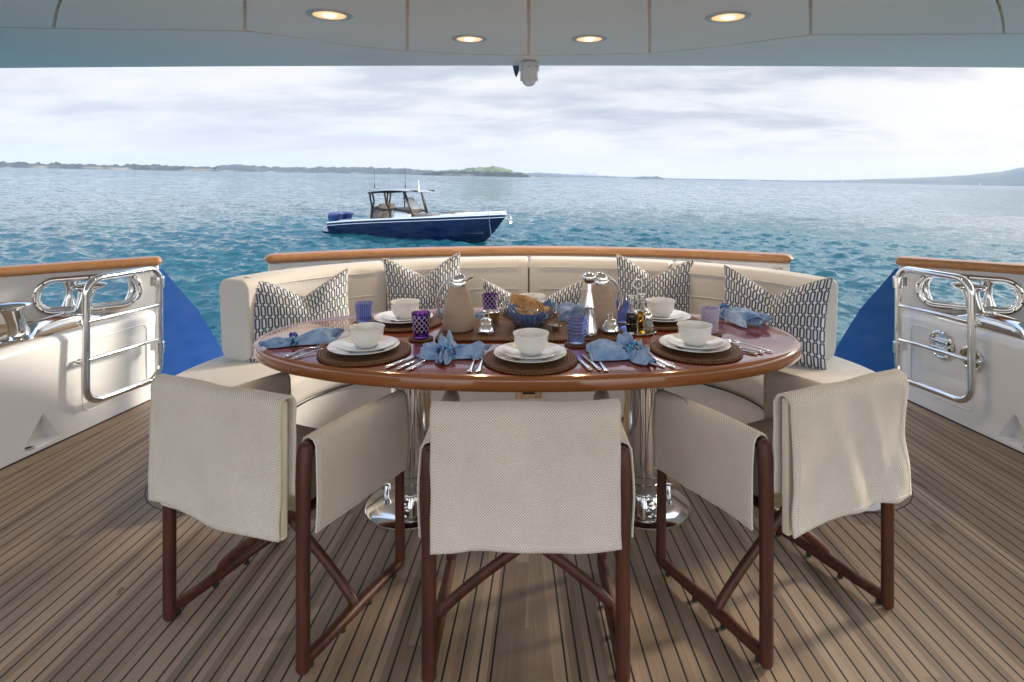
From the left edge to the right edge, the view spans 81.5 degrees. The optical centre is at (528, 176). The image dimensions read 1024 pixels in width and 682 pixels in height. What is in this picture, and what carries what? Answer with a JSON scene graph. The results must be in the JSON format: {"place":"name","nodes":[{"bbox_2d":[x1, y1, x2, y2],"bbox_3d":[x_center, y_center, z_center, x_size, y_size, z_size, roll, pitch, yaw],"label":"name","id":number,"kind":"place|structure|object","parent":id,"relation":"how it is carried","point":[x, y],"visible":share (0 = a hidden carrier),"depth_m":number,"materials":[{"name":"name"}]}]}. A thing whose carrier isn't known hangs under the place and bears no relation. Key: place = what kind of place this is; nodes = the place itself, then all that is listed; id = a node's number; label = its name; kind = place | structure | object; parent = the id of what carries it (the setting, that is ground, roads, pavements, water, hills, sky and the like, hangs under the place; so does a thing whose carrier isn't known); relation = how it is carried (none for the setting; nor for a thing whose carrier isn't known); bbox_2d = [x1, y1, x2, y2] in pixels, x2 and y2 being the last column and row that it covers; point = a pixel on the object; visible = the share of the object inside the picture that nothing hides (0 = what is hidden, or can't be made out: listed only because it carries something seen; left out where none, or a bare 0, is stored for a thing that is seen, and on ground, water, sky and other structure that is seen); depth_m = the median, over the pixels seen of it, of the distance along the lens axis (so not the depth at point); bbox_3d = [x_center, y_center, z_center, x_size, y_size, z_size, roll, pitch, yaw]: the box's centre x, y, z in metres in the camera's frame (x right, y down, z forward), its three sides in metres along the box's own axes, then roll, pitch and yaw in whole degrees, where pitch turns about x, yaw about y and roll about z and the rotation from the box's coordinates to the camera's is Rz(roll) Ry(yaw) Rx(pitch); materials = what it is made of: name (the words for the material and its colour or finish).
{"place":"outdoors","nodes":[
{"label":"outdoors","id":0,"kind":"place"},
{"bbox_2d":[0,161,220,171],"bbox_3d":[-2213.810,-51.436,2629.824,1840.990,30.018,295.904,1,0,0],"label":"headland","id":1,"kind":"structure","parent":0,"point":[127,166],"depth_m":2520.55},
{"bbox_2d":[11,161,431,170],"bbox_3d":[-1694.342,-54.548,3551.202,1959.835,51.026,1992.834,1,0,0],"label":"woodland","id":2,"kind":"object","parent":1,"relation":"on","point":[59,163],"visible":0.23,"depth_m":2612.27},
{"bbox_2d":[211,164,559,177],"bbox_3d":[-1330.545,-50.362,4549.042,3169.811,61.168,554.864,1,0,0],"label":"distant coastline","id":3,"kind":"structure","parent":0,"point":[320,169],"depth_m":4337.94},
{"bbox_2d":[436,166,513,172],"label":"hill island","id":4,"kind":"structure","parent":0,"point":[492,169],"depth_m":2957.57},
{"bbox_2d":[421,170,533,176],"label":"island shore","id":5,"kind":"structure","parent":0,"point":[480,173],"depth_m":2845.02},
{"bbox_2d":[0,167,1023,347],"bbox_3d":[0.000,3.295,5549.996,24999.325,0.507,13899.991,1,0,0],"label":"sea","id":6,"kind":"structure","parent":0,"point":[203,235],"depth_m":46.01,"materials":[{"name":"liquid"}]},
{"bbox_2d":[322,172,512,242],"bbox_3d":[-5.987,1.586,31.451,11.705,4.296,2.784,1,0,27],"label":"console boat","id":7,"kind":"object","parent":6,"relation":"on","point":[411,221],"visible":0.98,"depth_m":30.25,"materials":[{"name":"blue"}]},
{"bbox_2d":[631,176,664,178],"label":"island","id":8,"kind":"structure","parent":6,"relation":"on","point":[649,177],"depth_m":6321.91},
{"bbox_2d":[0,0,1023,67],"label":"ceiling","id":9,"kind":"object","parent":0,"point":[212,33],"visible":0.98,"depth_m":3.49,"materials":[{"name":"paint"}]},
{"bbox_2d":[305,8,352,21],"bbox_3d":[-1.035,-0.834,3.084,0.236,0.012,0.236,0,0,0],"label":"downlight","id":10,"kind":"object","parent":9,"relation":"attached to","point":[331,15],"visible":1,"depth_m":3.07,"materials":[{"name":"silver metal"}]},
{"bbox_2d":[452,34,486,43],"bbox_3d":[-0.362,-0.834,3.619,0.216,0.012,0.216,0,0,0],"label":"downlight","id":11,"kind":"object","parent":9,"relation":"attached to","point":[470,39],"visible":1,"depth_m":3.60,"materials":[{"name":"silver metal"}]},
{"bbox_2d":[519,60,538,86],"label":"camera dome","id":12,"kind":"structure","parent":9,"relation":"attached to","point":[528,70],"depth_m":4.28,"materials":[{"name":"white"}]},
{"bbox_2d":[571,35,606,43],"bbox_3d":[0.368,-0.834,3.619,0.216,0.012,0.216,0,0,0],"label":"downlight","id":13,"kind":"object","parent":9,"relation":"attached to","point":[587,39],"visible":1,"depth_m":3.60,"materials":[{"name":"silver metal"}]},
{"bbox_2d":[705,11,751,23],"bbox_3d":[1.048,-0.834,3.123,0.236,0.012,0.236,0,0,0],"label":"downlight","id":14,"kind":"object","parent":9,"relation":"attached to","point":[723,17],"visible":1,"depth_m":3.11,"materials":[{"name":"silver metal"}]},
{"bbox_2d":[0,66,1023,180],"label":"sky","id":15,"kind":"structure","parent":0,"point":[807,123],"materials":[{"name":"white"}]},
{"bbox_2d":[524,172,687,178],"bbox_3d":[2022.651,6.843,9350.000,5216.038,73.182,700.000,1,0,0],"label":"coastline","id":16,"kind":"structure","parent":0,"point":[562,175],"depth_m":9058.40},
{"bbox_2d":[670,179,801,180],"bbox_3d":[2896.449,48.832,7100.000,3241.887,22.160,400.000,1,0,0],"label":"shore","id":17,"kind":"structure","parent":0,"point":[735,180],"depth_m":6930.47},
{"bbox_2d":[776,167,1023,185],"bbox_3d":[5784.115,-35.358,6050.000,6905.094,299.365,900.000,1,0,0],"label":"volcano island","id":18,"kind":"structure","parent":0,"point":[1013,177],"depth_m":5660.73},
{"bbox_3d":[0.000,2.742,0.554,6.400,2.535,7.372,0,0,0],"label":"yacht hull","id":19,"kind":"object","parent":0,"visible":0},
{"bbox_2d":[159,267,223,375],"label":"hull wing","id":20,"kind":"structure","parent":19,"relation":"attached to","point":[190,340],"depth_m":4.08,"materials":[{"name":"paint"}]},
{"bbox_2d":[0,400,1023,681],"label":"deck","id":21,"kind":"structure","parent":19,"relation":"on","point":[80,556],"depth_m":2.00,"materials":[{"name":"brown wood"}]},
{"bbox_2d":[0,256,161,469],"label":"bulwark","id":22,"kind":"object","parent":21,"relation":"on","point":[45,404],"visible":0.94,"depth_m":3.37,"materials":[{"name":"white paint"}]},
{"bbox_2d":[0,282,106,342],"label":"mooring bitts","id":23,"kind":"object","parent":22,"relation":"on","point":[20,328],"visible":0.84,"depth_m":3.13,"materials":[{"name":"silver metal"}]},
{"bbox_2d":[73,266,164,402],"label":"folding gate","id":24,"kind":"structure","parent":22,"relation":"attached to","point":[157,281],"depth_m":3.40,"materials":[{"name":"silver metal"}]},
{"bbox_2d":[148,372,410,675],"bbox_3d":[-0.814,1.009,1.971,0.618,0.800,0.589,0,0,22],"label":"director chair","id":25,"kind":"object","parent":21,"relation":"on","point":[257,465],"visible":1,"depth_m":1.74,"materials":[{"name":"fabric"}]},
{"bbox_2d":[417,391,634,681],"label":"director chair","id":26,"kind":"object","parent":21,"relation":"on","point":[551,481],"visible":0.99,"depth_m":1.58,"materials":[{"name":"fabric"}]},
{"bbox_2d":[253,307,801,530],"bbox_3d":[-0.005,1.040,2.523,2.272,0.741,1.092,0,0,0],"label":"dining table","id":27,"kind":"object","parent":21,"relation":"on","point":[640,385],"visible":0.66,"depth_m":2.25,"materials":[{"name":"brown wood"}]},
{"bbox_2d":[258,327,343,347],"bbox_3d":[-0.889,0.641,2.357,0.323,0.049,0.136,0,0,-37],"label":"napkin","id":28,"kind":"object","parent":27,"relation":"on","point":[321,335],"visible":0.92,"depth_m":2.36,"materials":[{"name":"fabric"}]},
{"bbox_2d":[289,332,298,345],"bbox_3d":[-0.934,0.650,2.360,0.034,0.063,0.072,0,0,-27],"label":"napkin ring","id":29,"kind":"object","parent":28,"relation":"on","point":[293,335],"visible":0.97,"depth_m":2.34,"materials":[{"name":"blue glass"}]},
{"bbox_2d":[284,341,328,356],"bbox_3d":[-0.852,0.661,2.276,0.024,0.012,0.190,0,0,34],"label":"fork","id":30,"kind":"object","parent":27,"relation":"on","point":[321,345],"visible":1,"depth_m":2.28,"materials":[{"name":"silver metal"}]},
{"bbox_2d":[316,340,410,366],"bbox_3d":[-0.623,0.663,2.256,0.346,0.012,0.346,0,0,0],"label":"placemat","id":31,"kind":"object","parent":27,"relation":"on","point":[402,349],"visible":0.6,"depth_m":2.16,"materials":[{"name":"wicker"}]},
{"bbox_2d":[327,335,399,354],"bbox_3d":[-0.627,0.647,2.258,0.267,0.022,0.267,0,0,0],"label":"dinner plate","id":32,"kind":"object","parent":31,"relation":"on","point":[332,347],"visible":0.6,"depth_m":2.21,"materials":[{"name":"white ceramic"}]},
{"bbox_2d":[337,336,394,351],"bbox_3d":[-0.617,0.641,2.259,0.213,0.019,0.213,0,0,0],"label":"side plate","id":33,"kind":"object","parent":32,"relation":"on","point":[349,345],"visible":0.65,"depth_m":2.25,"materials":[{"name":"white ceramic"}]},
{"bbox_2d":[349,322,384,348],"bbox_3d":[-0.617,0.608,2.262,0.134,0.074,0.134,0,0,0],"label":"bowl","id":34,"kind":"object","parent":33,"relation":"on","point":[364,335],"visible":1,"depth_m":2.22,"materials":[{"name":"white ceramic"}]},
{"bbox_2d":[385,353,419,368],"bbox_3d":[-0.446,0.663,2.155,0.018,0.012,0.212,0,0,29],"label":"knife","id":35,"kind":"object","parent":27,"relation":"on","point":[395,363],"visible":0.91,"depth_m":2.12,"materials":[{"name":"silver metal"}]},
{"bbox_2d":[371,314,441,332],"bbox_3d":[-0.572,0.663,2.714,0.346,0.012,0.346,0,0,-30],"label":"placemat","id":36,"kind":"object","parent":27,"relation":"on","point":[435,320],"visible":0.34,"depth_m":2.63,"materials":[{"name":"wicker"}]},
{"bbox_2d":[373,310,432,323],"bbox_3d":[-0.573,0.647,2.716,0.267,0.022,0.267,0,0,-30],"label":"dinner plate","id":37,"kind":"object","parent":36,"relation":"on","point":[377,317],"visible":0.38,"depth_m":2.67,"materials":[{"name":"white ceramic"}]},
{"bbox_2d":[381,311,411,321],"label":"side plate","id":38,"kind":"object","parent":37,"relation":"on","point":[390,315],"visible":0.41,"depth_m":2.69,"materials":[{"name":"white ceramic"}]},
{"bbox_2d":[390,298,419,318],"bbox_3d":[-0.566,0.608,2.720,0.134,0.074,0.134,0,0,-30],"label":"bowl","id":39,"kind":"object","parent":38,"relation":"on","point":[402,308],"visible":0.88,"depth_m":2.68,"materials":[{"name":"white ceramic"}]},
{"bbox_2d":[396,358,422,369],"bbox_3d":[-0.408,0.663,2.138,0.017,0.011,0.201,0,0,28],"label":"knife","id":40,"kind":"object","parent":27,"relation":"on","point":[405,365],"visible":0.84,"depth_m":2.09,"materials":[{"name":"silver metal"}]},
{"bbox_2d":[405,358,433,369],"bbox_3d":[-0.377,0.662,2.125,0.042,0.011,0.190,0,0,27],"label":"spoon","id":41,"kind":"object","parent":27,"relation":"on","point":[413,366],"visible":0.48,"depth_m":2.08,"materials":[{"name":"silver metal"}]},
{"bbox_2d":[409,335,432,342],"bbox_3d":[-0.443,0.665,2.440,0.100,0.008,0.100,0,0,0],"label":"coaster","id":42,"kind":"object","parent":27,"relation":"on","point":[413,339],"visible":0.71,"depth_m":2.41,"materials":[{"name":"wicker"}]},
{"bbox_2d":[411,310,430,338],"bbox_3d":[-0.443,0.610,2.440,0.080,0.103,0.080,0,0,-31],"label":"tumbler","id":43,"kind":"object","parent":42,"relation":"on","point":[420,322],"visible":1,"depth_m":2.41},
{"bbox_2d":[416,329,490,364],"bbox_3d":[-0.292,0.628,2.221,0.222,0.078,0.230,0,0,42],"label":"napkin","id":44,"kind":"object","parent":27,"relation":"on","point":[476,349],"visible":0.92,"depth_m":2.19,"materials":[{"name":"fabric"}]},
{"bbox_2d":[436,344,456,359],"bbox_3d":[-0.301,0.646,2.174,0.078,0.062,0.035,0,0,10],"label":"napkin ring","id":45,"kind":"object","parent":44,"relation":"on","point":[448,347],"visible":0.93,"depth_m":2.16,"materials":[{"name":"blue glass"}]},
{"bbox_2d":[436,309,496,319],"bbox_3d":[-0.291,0.643,2.803,0.294,0.045,0.094,0,0,0],"label":"napkin","id":46,"kind":"object","parent":27,"relation":"on","point":[478,315],"visible":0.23,"depth_m":2.77,"materials":[{"name":"fabric"}]},
{"bbox_2d":[475,351,488,371],"bbox_3d":[-0.168,0.660,2.123,0.025,0.013,0.200,0,0,4],"label":"fork","id":47,"kind":"object","parent":27,"relation":"on","point":[478,368],"visible":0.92,"depth_m":2.08,"materials":[{"name":"silver metal"}]},
{"bbox_2d":[435,319,622,341],"bbox_3d":[0.010,0.664,2.571,0.785,0.010,0.345,0,0,0],"label":"table runner","id":48,"kind":"object","parent":27,"relation":"on","point":[504,330],"visible":0.23,"depth_m":2.48,"materials":[{"name":"wicker"}]},
{"bbox_2d":[436,273,474,332],"bbox_3d":[-0.308,0.537,2.554,0.151,0.242,0.137,0,0,-30],"label":"vacuum jug","id":49,"kind":"object","parent":48,"relation":"on","point":[458,314],"visible":0.99,"depth_m":2.51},
{"bbox_2d":[477,313,495,333],"bbox_3d":[-0.180,0.617,2.510,0.080,0.083,0.080,0,0,-17],"label":"salt shaker","id":50,"kind":"object","parent":48,"relation":"on","point":[486,325],"visible":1,"depth_m":2.48,"materials":[{"name":"silver metal"}]},
{"bbox_2d":[483,308,501,324],"bbox_3d":[-0.168,0.623,2.658,0.077,0.071,0.077,0,0,-37],"label":"sugar bowl","id":51,"kind":"object","parent":48,"relation":"on","point":[493,315],"visible":0.56,"depth_m":2.64,"materials":[{"name":"silver metal"}]},
{"bbox_2d":[502,298,557,327],"bbox_3d":[0.004,0.608,2.610,0.247,0.102,0.246,0,0,0],"label":"bread basket","id":52,"kind":"object","parent":48,"relation":"on","point":[504,306],"visible":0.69,"depth_m":2.54,"materials":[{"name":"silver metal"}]},
{"bbox_2d":[509,293,543,313],"bbox_3d":[-0.010,0.561,2.604,0.159,0.076,0.032,22,-28,4],"label":"bread slice","id":53,"kind":"object","parent":52,"relation":"in","point":[524,302],"visible":0.88,"depth_m":2.60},
{"bbox_2d":[505,299,553,326],"bbox_3d":[0.004,0.599,2.611,0.222,0.102,0.221,0,0,0],"label":"napkin","id":54,"kind":"object","parent":52,"relation":"in","point":[548,302],"visible":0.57,"depth_m":2.53,"materials":[{"name":"blue"}]},
{"bbox_2d":[548,324,560,330],"bbox_3d":[0.115,0.644,2.546,0.044,0.028,0.051,0,0,44],"label":"salt dish","id":55,"kind":"object","parent":48,"relation":"on","point":[556,327],"visible":1,"depth_m":2.54,"materials":[{"name":"silver metal"}]},
{"bbox_2d":[582,272,597,336],"bbox_3d":[0.253,0.528,2.475,0.075,0.260,0.075,0,0,0],"label":"pepper mill","id":56,"kind":"object","parent":48,"relation":"on","point":[589,278],"visible":0.94,"depth_m":2.46,"materials":[{"name":"silver metal"}]},
{"bbox_2d":[592,272,622,330],"bbox_3d":[0.325,0.537,2.594,0.151,0.242,0.137,0,0,21],"label":"vacuum jug","id":57,"kind":"object","parent":48,"relation":"on","point":[604,301],"visible":0.79,"depth_m":2.55,"materials":[{"name":"plastic"}]},
{"bbox_2d":[601,313,619,333],"bbox_3d":[0.345,0.617,2.510,0.080,0.083,0.080,0,0,-17],"label":"butter bell","id":58,"kind":"object","parent":48,"relation":"on","point":[610,325],"visible":1,"depth_m":2.48,"materials":[{"name":"silver metal"}]},
{"bbox_2d":[499,310,559,321],"bbox_3d":[0.012,0.663,2.845,0.346,0.012,0.346,0,0,20],"label":"placemat","id":59,"kind":"object","parent":27,"relation":"on","point":[502,315],"visible":0.09,"depth_m":2.80,"materials":[{"name":"wicker"}]},
{"bbox_2d":[483,349,577,374],"bbox_3d":[0.006,0.663,2.166,0.346,0.012,0.346,0,0,-40],"label":"placemat","id":60,"kind":"object","parent":27,"relation":"on","point":[493,361],"visible":0.5,"depth_m":2.07,"materials":[{"name":"wicker"}]},
{"bbox_2d":[494,342,566,362],"bbox_3d":[0.005,0.647,2.168,0.267,0.022,0.267,0,0,-40],"label":"dinner plate","id":61,"kind":"object","parent":60,"relation":"on","point":[498,352],"visible":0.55,"depth_m":2.13,"materials":[{"name":"white ceramic"}]},
{"bbox_2d":[502,343,559,359],"bbox_3d":[0.008,0.641,2.169,0.213,0.019,0.213,0,0,-40],"label":"side plate","id":62,"kind":"object","parent":61,"relation":"on","point":[549,350],"visible":0.65,"depth_m":2.16,"materials":[{"name":"white ceramic"}]},
{"bbox_2d":[513,328,548,355],"bbox_3d":[0.008,0.608,2.172,0.134,0.074,0.134,0,0,-40],"label":"bowl","id":63,"kind":"object","parent":62,"relation":"on","point":[530,341],"visible":1,"depth_m":2.13,"materials":[{"name":"white ceramic"}]},
{"bbox_2d":[556,302,584,320],"bbox_3d":[0.216,0.626,2.774,0.182,0.078,0.147,0,0,0],"label":"napkin","id":64,"kind":"object","parent":27,"relation":"on","point":[565,309],"visible":0.65,"depth_m":2.73,"materials":[{"name":"fabric"}]},
{"bbox_2d":[564,341,588,347],"bbox_3d":[0.191,0.665,2.359,0.100,0.008,0.100,0,0,0],"label":"coaster","id":65,"kind":"object","parent":27,"relation":"on","point":[567,343],"visible":0.46,"depth_m":2.32,"materials":[{"name":"wicker"}]},
{"bbox_2d":[566,315,586,344],"bbox_3d":[0.191,0.610,2.359,0.084,0.103,0.084,0,0,-45],"label":"tumbler","id":66,"kind":"object","parent":65,"relation":"on","point":[576,328],"visible":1,"depth_m":2.33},
{"bbox_2d":[573,352,591,370],"bbox_3d":[0.186,0.663,2.143,0.018,0.012,0.212,0,0,-14],"label":"knife","id":67,"kind":"object","parent":27,"relation":"on","point":[588,367],"visible":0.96,"depth_m":2.08,"materials":[{"name":"silver metal"}]},
{"bbox_2d":[582,354,601,370],"bbox_3d":[0.222,0.664,2.133,0.016,0.010,0.191,0,0,-14],"label":"knife","id":68,"kind":"object","parent":27,"relation":"on","point":[596,366],"visible":1,"depth_m":2.10,"materials":[{"name":"silver metal"}]},
{"bbox_2d":[586,332,656,365],"bbox_3d":[0.333,0.631,2.184,0.244,0.072,0.219,0,0,0],"label":"napkin","id":69,"kind":"object","parent":27,"relation":"on","point":[604,350],"visible":0.88,"depth_m":2.16,"materials":[{"name":"fabric"}]},
{"bbox_2d":[623,341,641,351],"bbox_3d":[0.383,0.645,2.187,0.083,0.072,0.035,0,0,-10],"label":"napkin ring","id":70,"kind":"object","parent":69,"relation":"on","point":[633,344],"visible":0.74,"depth_m":2.19,"materials":[{"name":"blue glass"}]},
{"bbox_2d":[621,279,656,335],"bbox_3d":[0.470,0.555,2.567,0.164,0.228,0.164,0,0,0],"label":"cruet stand","id":71,"kind":"object","parent":27,"relation":"on","point":[638,332],"visible":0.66,"depth_m":2.56,"materials":[{"name":"silver metal"}]},
{"bbox_2d":[626,295,636,331],"bbox_3d":[0.442,0.587,2.553,0.048,0.154,0.048,0,0,0],"label":"cruet bottle","id":72,"kind":"object","parent":71,"relation":"in","point":[631,316],"visible":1,"depth_m":2.54,"materials":[{"name":"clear glass"}]},
{"bbox_2d":[638,293,646,329],"bbox_3d":[0.496,0.587,2.587,0.048,0.154,0.048,0,0,0],"label":"cruet bottle","id":73,"kind":"object","parent":71,"relation":"in","point":[642,310],"visible":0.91,"depth_m":2.57,"materials":[{"name":"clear glass"}]},
{"bbox_2d":[644,311,652,332],"bbox_3d":[0.510,0.620,2.537,0.039,0.088,0.039,0,0,0],"label":"salt shaker","id":74,"kind":"object","parent":71,"relation":"on","point":[648,318],"visible":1,"depth_m":2.52,"materials":[{"name":"clear glass"}]},
{"bbox_2d":[653,316,699,330],"bbox_3d":[0.612,0.663,2.740,0.346,0.012,0.346,0,0,-21],"label":"placemat","id":75,"kind":"object","parent":27,"relation":"on","point":[672,326],"visible":0.14,"depth_m":2.61,"materials":[{"name":"wicker"}]},
{"bbox_2d":[635,308,690,322],"bbox_3d":[0.611,0.647,2.743,0.267,0.022,0.267,0,0,-21],"label":"dinner plate","id":76,"kind":"object","parent":75,"relation":"on","point":[687,316],"visible":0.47,"depth_m":2.69,"materials":[{"name":"white ceramic"}]},
{"bbox_2d":[646,309,684,320],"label":"side plate","id":77,"kind":"object","parent":76,"relation":"on","point":[675,314],"visible":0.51,"depth_m":2.72,"materials":[{"name":"white ceramic"}]},
{"bbox_2d":[646,297,674,317],"bbox_3d":[0.610,0.608,2.747,0.134,0.074,0.134,0,0,-21],"label":"bowl","id":78,"kind":"object","parent":77,"relation":"on","point":[660,307],"visible":0.98,"depth_m":2.71,"materials":[{"name":"white ceramic"}]},
{"bbox_2d":[650,339,742,363],"bbox_3d":[0.642,0.663,2.285,0.346,0.012,0.346,0,0,10],"label":"placemat","id":79,"kind":"object","parent":27,"relation":"on","point":[733,352],"visible":0.52,"depth_m":2.19,"materials":[{"name":"wicker"}]},
{"bbox_2d":[659,333,730,352],"bbox_3d":[0.638,0.647,2.287,0.267,0.022,0.267,0,0,10],"label":"dinner plate","id":80,"kind":"object","parent":79,"relation":"on","point":[666,343],"visible":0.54,"depth_m":2.24,"materials":[{"name":"white ceramic"}]},
{"bbox_2d":[667,334,723,349],"bbox_3d":[0.640,0.641,2.288,0.213,0.019,0.213,0,0,10],"label":"side plate","id":81,"kind":"object","parent":80,"relation":"on","point":[711,343],"visible":0.72,"depth_m":2.28,"materials":[{"name":"white ceramic"}]},
{"bbox_2d":[677,320,712,345],"bbox_3d":[0.640,0.608,2.291,0.134,0.074,0.134,0,0,10],"label":"bowl","id":82,"kind":"object","parent":81,"relation":"on","point":[694,333],"visible":1,"depth_m":2.25,"materials":[{"name":"white ceramic"}]},
{"bbox_2d":[711,331,721,336],"bbox_3d":[0.770,0.665,2.523,0.100,0.008,0.100,0,0,0],"label":"coaster","id":83,"kind":"object","parent":27,"relation":"on","point":[719,333],"visible":0.19,"depth_m":2.48,"materials":[{"name":"wicker"}]},
{"bbox_2d":[700,305,719,333],"bbox_3d":[0.770,0.609,2.523,0.082,0.105,0.082,0,0,-5],"label":"tumbler","id":84,"kind":"object","parent":83,"relation":"on","point":[710,314],"visible":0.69,"depth_m":2.49,"materials":[{"name":"purple glass"}]},
{"bbox_2d":[719,308,773,327],"bbox_3d":[0.966,0.637,2.708,0.275,0.058,0.205,0,0,30],"label":"napkin","id":85,"kind":"object","parent":27,"relation":"on","point":[742,317],"visible":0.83,"depth_m":2.68,"materials":[{"name":"fabric"}]},
{"bbox_2d":[718,303,729,315],"bbox_3d":[0.921,0.633,2.805,0.081,0.071,0.034,0,0,-32],"label":"napkin ring","id":86,"kind":"object","parent":85,"relation":"on","point":[722,306],"visible":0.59,"depth_m":2.79,"materials":[{"name":"blue metal"}]},
{"bbox_2d":[725,339,772,351],"bbox_3d":[0.858,0.662,2.328,0.044,0.012,0.200,0,0,-42],"label":"spoon","id":87,"kind":"object","parent":27,"relation":"on","point":[733,341],"visible":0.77,"depth_m":2.34,"materials":[{"name":"silver metal"}]},
{"bbox_2d":[739,347,763,353],"bbox_3d":[0.813,0.663,2.306,0.201,0.011,0.017,0,0,44],"label":"knife","id":88,"kind":"object","parent":27,"relation":"on","point":[758,351],"visible":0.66,"depth_m":2.26,"materials":[{"name":"silver metal"}]},
{"bbox_3d":[-0.748,0.665,2.697,0.100,0.008,0.100,0,0,0],"label":"coaster","id":89,"kind":"object","parent":27,"relation":"on","visible":0},
{"bbox_2d":[355,301,373,322],"bbox_3d":[-0.748,0.617,2.697,0.084,0.089,0.084,0,0,-12],"label":"tumbler","id":90,"kind":"object","parent":89,"relation":"on","point":[364,310],"visible":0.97,"depth_m":2.67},
{"bbox_3d":[-0.187,0.665,2.871,0.100,0.008,0.100,0,0,0],"label":"coaster","id":91,"kind":"object","parent":27,"relation":"on","visible":0},
{"bbox_2d":[482,292,498,309],"bbox_3d":[-0.187,0.615,2.871,0.082,0.093,0.082,0,0,39],"label":"tumbler","id":92,"kind":"object","parent":91,"relation":"on","point":[489,300],"visible":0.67,"depth_m":2.84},
{"bbox_3d":[0.432,0.665,2.697,0.100,0.008,0.100,0,0,0],"label":"coaster","id":93,"kind":"object","parent":27,"relation":"on","visible":0},
{"bbox_2d":[615,299,628,322],"bbox_3d":[0.432,0.613,2.697,0.080,0.097,0.080,0,0,37],"label":"tumbler","id":94,"kind":"object","parent":93,"relation":"on","point":[621,315],"visible":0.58,"depth_m":2.67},
{"bbox_2d":[175,256,880,510],"bbox_3d":[0.000,0.970,3.305,3.471,0.870,1.640,0,0,0],"label":"curved settee","id":95,"kind":"object","parent":21,"relation":"on","point":[321,403],"visible":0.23,"depth_m":3.28,"materials":[{"name":"fabric"}]},
{"bbox_2d":[243,268,348,362],"bbox_3d":[-1.236,0.747,3.222,0.559,0.454,0.219,0,0,-30],"label":"patterned cushion","id":96,"kind":"object","parent":95,"relation":"on","point":[276,306],"visible":0.61,"depth_m":3.15,"materials":[{"name":"fabric"}]},
{"bbox_2d":[383,252,459,310],"bbox_3d":[-0.639,0.724,3.631,0.502,0.509,0.208,0,0,-10],"label":"patterned cushion","id":97,"kind":"object","parent":95,"relation":"on","point":[402,281],"visible":0.49,"depth_m":3.57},
{"bbox_2d":[482,279,583,306],"bbox_3d":[0.023,0.799,3.611,0.638,0.343,0.181,0,0,0],"label":"patterned cushion","id":98,"kind":"object","parent":95,"relation":"on","point":[572,293],"visible":0.23,"depth_m":3.59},
{"bbox_2d":[616,254,693,312],"bbox_3d":[0.760,0.728,3.622,0.498,0.496,0.209,0,0,8],"label":"patterned cushion","id":99,"kind":"object","parent":95,"relation":"on","point":[673,282],"visible":0.52,"depth_m":3.57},
{"bbox_2d":[723,265,833,369],"bbox_3d":[1.276,0.732,3.110,0.568,0.493,0.223,0,0,30],"label":"patterned cushion","id":100,"kind":"object","parent":95,"relation":"on","point":[799,312],"visible":0.65,"depth_m":3.00,"materials":[{"name":"fabric"}]},
{"bbox_2d":[264,246,793,292],"bbox_3d":[0.000,1.360,3.934,3.502,1.700,0.930,0,0,0],"label":"transom","id":101,"kind":"object","parent":21,"relation":"on","point":[290,260],"visible":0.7,"depth_m":4.11,"materials":[{"name":"brown wood"}]},
{"bbox_2d":[651,369,911,669],"bbox_3d":[0.840,1.010,1.996,0.618,0.799,0.600,0,0,-26],"label":"director chair","id":102,"kind":"object","parent":21,"relation":"on","point":[807,454],"visible":1,"depth_m":1.78,"materials":[{"name":"fabric"}]},
{"bbox_2d":[895,256,1023,454],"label":"bulwark","id":103,"kind":"object","parent":21,"relation":"on","point":[993,409],"visible":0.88,"depth_m":3.45,"materials":[{"name":"white paint"}]},
{"bbox_2d":[893,266,983,402],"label":"folding gate","id":104,"kind":"structure","parent":103,"relation":"attached to","point":[899,342],"depth_m":3.36,"materials":[{"name":"silver metal"}]},
{"bbox_2d":[950,282,1023,337],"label":"mooring bitts","id":105,"kind":"object","parent":103,"relation":"on","point":[1011,324],"visible":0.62,"depth_m":3.41,"materials":[{"name":"silver metal"}]},
{"bbox_2d":[834,267,898,371],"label":"hull wing","id":106,"kind":"structure","parent":19,"relation":"attached to","point":[867,340],"depth_m":4.09,"materials":[{"name":"paint"}]},
{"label":"side plate","id":107,"kind":"object","parent":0,"visible":0},
{"bbox_2d":[521,293,545,301],"bbox_3d":[0.014,0.608,2.851,0.134,0.074,0.134,0,0,20],"label":"bowl","id":108,"kind":"object","parent":107,"relation":"on","point":[540,296],"visible":0.2,"depth_m":2.90,"materials":[{"name":"white ceramic"}]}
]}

